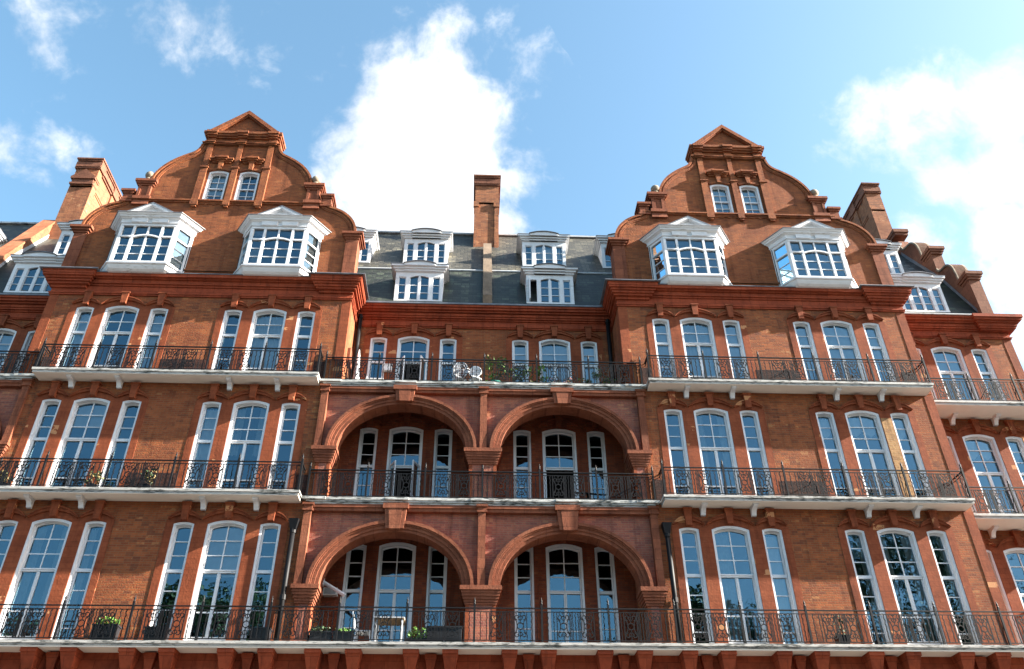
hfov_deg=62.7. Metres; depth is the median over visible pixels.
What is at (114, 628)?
planter
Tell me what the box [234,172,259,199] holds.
window
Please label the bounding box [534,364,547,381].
potted plant
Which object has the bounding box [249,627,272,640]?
planter
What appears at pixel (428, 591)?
window
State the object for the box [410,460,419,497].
open door
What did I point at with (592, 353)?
window
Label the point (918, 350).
window
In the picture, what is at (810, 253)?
bay window
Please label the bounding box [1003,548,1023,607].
window
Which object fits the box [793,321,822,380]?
window
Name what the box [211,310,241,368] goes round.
window
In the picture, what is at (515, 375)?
potted plant
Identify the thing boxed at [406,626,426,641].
planter
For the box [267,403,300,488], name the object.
window
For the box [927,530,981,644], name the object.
window
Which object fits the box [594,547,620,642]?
window
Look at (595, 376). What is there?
potted plant
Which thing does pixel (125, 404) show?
window
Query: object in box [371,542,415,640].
window
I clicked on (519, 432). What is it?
window
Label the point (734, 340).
window
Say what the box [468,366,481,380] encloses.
terrace chair
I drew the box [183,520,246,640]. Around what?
window
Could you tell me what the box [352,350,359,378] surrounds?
folded parasol
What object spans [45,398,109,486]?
window
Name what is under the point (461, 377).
terrace chair
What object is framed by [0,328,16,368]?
window
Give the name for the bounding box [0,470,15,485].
potted plant
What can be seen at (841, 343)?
window
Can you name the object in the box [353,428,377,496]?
window
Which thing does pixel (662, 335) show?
window
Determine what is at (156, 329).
window
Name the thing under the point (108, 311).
window
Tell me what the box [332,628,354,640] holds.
planter
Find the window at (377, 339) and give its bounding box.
[367,337,386,377]
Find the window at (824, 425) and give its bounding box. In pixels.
[815,412,853,494]
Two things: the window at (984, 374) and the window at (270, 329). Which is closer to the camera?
the window at (270, 329)
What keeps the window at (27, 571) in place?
in the mansion block
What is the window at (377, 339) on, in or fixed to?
in the mansion block
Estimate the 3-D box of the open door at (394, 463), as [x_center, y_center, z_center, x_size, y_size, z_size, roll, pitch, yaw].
[-3.804,4.860,26.291,0.040,1.860,0.460,19,-40,-25]
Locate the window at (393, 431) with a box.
[385,427,422,497]
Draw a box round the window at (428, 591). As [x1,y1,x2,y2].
[424,546,446,635]
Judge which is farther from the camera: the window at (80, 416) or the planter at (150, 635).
the window at (80, 416)
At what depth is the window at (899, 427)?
26.70 m
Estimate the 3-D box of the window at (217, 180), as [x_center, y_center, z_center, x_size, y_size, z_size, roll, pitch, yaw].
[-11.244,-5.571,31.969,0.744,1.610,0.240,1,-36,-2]
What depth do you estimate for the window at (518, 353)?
29.82 m
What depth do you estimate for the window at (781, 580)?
23.92 m
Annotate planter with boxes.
[90,616,121,639]
[143,626,171,639]
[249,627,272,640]
[309,625,332,640]
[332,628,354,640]
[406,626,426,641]
[426,626,443,641]
[444,626,461,641]
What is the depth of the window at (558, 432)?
27.59 m
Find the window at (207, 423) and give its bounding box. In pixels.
[183,401,221,487]
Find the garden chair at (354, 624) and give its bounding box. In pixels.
[353,611,371,640]
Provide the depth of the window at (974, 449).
28.18 m
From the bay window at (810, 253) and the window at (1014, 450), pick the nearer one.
the window at (1014, 450)
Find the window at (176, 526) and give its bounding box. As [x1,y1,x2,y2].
[149,522,193,628]
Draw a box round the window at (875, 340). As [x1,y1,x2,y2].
[862,323,896,380]
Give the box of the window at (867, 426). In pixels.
[845,410,902,496]
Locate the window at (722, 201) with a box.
[710,184,733,212]
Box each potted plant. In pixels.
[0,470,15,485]
[84,471,103,486]
[141,468,155,487]
[485,355,508,380]
[505,367,522,381]
[517,364,535,381]
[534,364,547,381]
[591,366,604,382]
[833,613,849,643]
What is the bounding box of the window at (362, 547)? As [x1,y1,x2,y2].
[338,545,366,640]
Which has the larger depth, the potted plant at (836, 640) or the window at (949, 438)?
the window at (949, 438)
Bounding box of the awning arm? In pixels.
[322,579,345,596]
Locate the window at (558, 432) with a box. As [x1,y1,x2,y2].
[542,429,578,497]
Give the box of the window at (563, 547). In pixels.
[546,544,586,642]
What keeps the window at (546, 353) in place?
in the mansion block
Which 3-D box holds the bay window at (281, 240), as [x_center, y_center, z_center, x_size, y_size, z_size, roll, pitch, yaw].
[-8.288,-3.216,29.767,3.430,2.901,0.914,1,-36,-2]
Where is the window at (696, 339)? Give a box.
[680,317,721,378]
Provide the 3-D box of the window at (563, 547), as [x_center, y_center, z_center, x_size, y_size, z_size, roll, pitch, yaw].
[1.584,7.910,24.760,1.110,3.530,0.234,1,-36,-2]
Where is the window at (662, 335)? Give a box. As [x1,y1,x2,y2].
[652,318,676,376]
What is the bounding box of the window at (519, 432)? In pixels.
[513,430,531,498]
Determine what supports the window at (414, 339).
in the mansion block
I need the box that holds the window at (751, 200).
[739,185,763,212]
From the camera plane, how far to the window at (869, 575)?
23.99 m
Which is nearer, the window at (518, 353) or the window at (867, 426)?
the window at (867, 426)
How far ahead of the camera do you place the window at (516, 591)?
24.87 m
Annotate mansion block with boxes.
[0,111,1023,668]
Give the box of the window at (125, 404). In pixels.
[99,400,140,486]
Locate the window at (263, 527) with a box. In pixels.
[240,523,280,640]
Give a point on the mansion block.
(788, 433)
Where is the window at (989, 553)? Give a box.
[986,550,1023,644]
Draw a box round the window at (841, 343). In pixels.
[820,320,868,381]
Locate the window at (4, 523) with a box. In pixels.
[0,520,17,571]
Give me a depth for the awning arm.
23.84 m
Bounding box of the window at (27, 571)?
[0,518,71,638]
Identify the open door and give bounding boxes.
[387,460,395,495]
[397,355,404,379]
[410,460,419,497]
[419,355,426,379]
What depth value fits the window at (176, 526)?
23.29 m
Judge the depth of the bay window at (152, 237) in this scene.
29.70 m
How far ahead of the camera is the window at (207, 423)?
25.72 m
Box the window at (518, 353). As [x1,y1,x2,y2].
[512,340,528,381]
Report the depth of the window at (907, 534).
24.06 m
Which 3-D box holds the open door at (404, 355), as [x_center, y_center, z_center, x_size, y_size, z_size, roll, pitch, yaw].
[-3.805,1.559,28.552,0.040,1.780,0.460,19,-40,-25]
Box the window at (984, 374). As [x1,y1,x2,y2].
[971,349,1005,399]
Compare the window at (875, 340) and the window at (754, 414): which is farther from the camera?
the window at (875, 340)
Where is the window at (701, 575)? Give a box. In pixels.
[679,527,714,642]
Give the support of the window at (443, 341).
in the mansion block
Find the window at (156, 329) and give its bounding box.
[133,308,167,368]
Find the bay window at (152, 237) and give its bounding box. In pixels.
[100,202,204,273]
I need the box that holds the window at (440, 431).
[431,429,452,497]
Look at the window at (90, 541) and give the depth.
23.16 m
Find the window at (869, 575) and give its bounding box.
[845,529,892,643]
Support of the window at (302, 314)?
in the mansion block
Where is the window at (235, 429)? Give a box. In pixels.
[216,400,269,488]
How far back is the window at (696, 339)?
28.59 m
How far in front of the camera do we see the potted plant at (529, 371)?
27.93 m
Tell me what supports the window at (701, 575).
in the mansion block
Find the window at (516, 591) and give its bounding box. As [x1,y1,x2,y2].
[514,547,534,641]
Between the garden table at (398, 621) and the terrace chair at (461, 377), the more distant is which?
the terrace chair at (461, 377)
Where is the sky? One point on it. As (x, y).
(580, 108)
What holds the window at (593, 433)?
in the mansion block
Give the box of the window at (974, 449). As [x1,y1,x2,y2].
[962,434,1022,513]
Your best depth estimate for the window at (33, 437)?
25.45 m
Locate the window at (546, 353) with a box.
[539,339,571,381]
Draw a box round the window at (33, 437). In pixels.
[11,399,61,485]
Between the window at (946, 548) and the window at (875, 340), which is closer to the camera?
the window at (946, 548)
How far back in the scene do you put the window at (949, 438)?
27.99 m
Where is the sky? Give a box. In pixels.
[0,0,1023,369]
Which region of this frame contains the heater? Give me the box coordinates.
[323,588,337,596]
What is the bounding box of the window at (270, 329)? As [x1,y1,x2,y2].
[242,309,286,370]
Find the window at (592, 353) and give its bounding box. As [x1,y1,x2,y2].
[581,341,599,382]
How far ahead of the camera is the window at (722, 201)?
32.88 m
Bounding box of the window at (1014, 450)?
[1005,437,1023,483]
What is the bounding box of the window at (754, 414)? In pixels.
[740,410,773,493]
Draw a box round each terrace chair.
[454,362,467,380]
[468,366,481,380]
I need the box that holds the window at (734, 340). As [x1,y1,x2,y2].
[723,320,750,379]
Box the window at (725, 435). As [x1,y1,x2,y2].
[694,408,742,494]
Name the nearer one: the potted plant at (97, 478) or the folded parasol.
the potted plant at (97, 478)
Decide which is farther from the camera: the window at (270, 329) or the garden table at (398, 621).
the window at (270, 329)
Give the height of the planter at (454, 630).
0.480 m
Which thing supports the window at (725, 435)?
in the mansion block
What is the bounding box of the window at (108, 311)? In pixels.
[86,306,138,367]
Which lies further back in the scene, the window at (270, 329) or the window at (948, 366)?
the window at (948, 366)
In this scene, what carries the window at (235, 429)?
in the mansion block
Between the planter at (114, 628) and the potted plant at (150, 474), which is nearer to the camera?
the planter at (114, 628)
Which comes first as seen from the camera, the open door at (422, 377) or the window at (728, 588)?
the window at (728, 588)
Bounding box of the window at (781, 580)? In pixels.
[762,528,803,643]
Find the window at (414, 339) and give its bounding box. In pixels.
[395,336,429,379]
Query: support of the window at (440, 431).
in the mansion block
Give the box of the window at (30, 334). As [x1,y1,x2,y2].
[14,331,34,372]
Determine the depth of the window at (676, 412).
26.22 m
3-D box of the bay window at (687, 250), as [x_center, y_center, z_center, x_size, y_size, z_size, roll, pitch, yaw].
[6.439,-2.924,30.334,3.430,2.901,0.914,1,-36,-2]
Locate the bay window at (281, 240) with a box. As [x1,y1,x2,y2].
[233,205,331,276]
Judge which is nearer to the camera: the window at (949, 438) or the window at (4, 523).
the window at (4, 523)
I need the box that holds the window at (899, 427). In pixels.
[890,413,933,495]
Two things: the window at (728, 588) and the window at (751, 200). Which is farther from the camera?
the window at (751, 200)
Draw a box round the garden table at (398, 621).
[374,617,404,641]
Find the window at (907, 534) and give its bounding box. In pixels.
[877,528,946,644]
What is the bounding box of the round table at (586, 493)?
[569,492,605,499]
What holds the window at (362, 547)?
in the mansion block
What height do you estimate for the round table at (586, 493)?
0.852 m
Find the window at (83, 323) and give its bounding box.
[56,307,93,365]
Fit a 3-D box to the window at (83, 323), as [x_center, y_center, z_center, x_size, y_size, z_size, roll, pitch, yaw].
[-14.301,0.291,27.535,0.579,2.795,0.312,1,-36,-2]
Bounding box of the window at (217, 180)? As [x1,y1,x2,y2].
[202,171,228,198]
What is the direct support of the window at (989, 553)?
in the mansion block
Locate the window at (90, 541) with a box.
[50,521,105,639]
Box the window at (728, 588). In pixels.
[711,526,768,643]
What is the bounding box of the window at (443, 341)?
[438,339,456,380]
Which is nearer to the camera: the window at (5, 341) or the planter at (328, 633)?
the planter at (328, 633)
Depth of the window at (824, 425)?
26.65 m
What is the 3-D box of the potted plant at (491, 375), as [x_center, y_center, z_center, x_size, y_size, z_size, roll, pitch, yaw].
[-0.559,1.329,27.909,0.894,1.367,0.641,1,-36,-2]
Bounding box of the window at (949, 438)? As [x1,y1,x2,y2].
[947,436,976,512]
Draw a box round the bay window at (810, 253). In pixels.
[760,219,857,288]
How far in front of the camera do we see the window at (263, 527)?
23.36 m
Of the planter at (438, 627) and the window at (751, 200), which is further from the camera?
the window at (751, 200)
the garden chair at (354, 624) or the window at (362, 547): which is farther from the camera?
the window at (362, 547)
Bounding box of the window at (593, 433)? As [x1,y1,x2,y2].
[587,431,608,499]
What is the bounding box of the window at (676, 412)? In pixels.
[664,409,692,492]
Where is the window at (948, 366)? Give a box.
[931,347,979,400]
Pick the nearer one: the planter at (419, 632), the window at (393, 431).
the planter at (419, 632)
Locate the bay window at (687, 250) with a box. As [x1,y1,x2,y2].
[639,216,731,285]
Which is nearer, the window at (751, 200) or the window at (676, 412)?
the window at (676, 412)
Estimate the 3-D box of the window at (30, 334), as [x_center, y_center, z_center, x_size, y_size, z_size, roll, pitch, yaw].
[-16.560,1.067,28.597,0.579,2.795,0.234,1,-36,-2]
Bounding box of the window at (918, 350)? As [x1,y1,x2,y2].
[916,348,936,398]
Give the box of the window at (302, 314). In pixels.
[288,311,314,371]

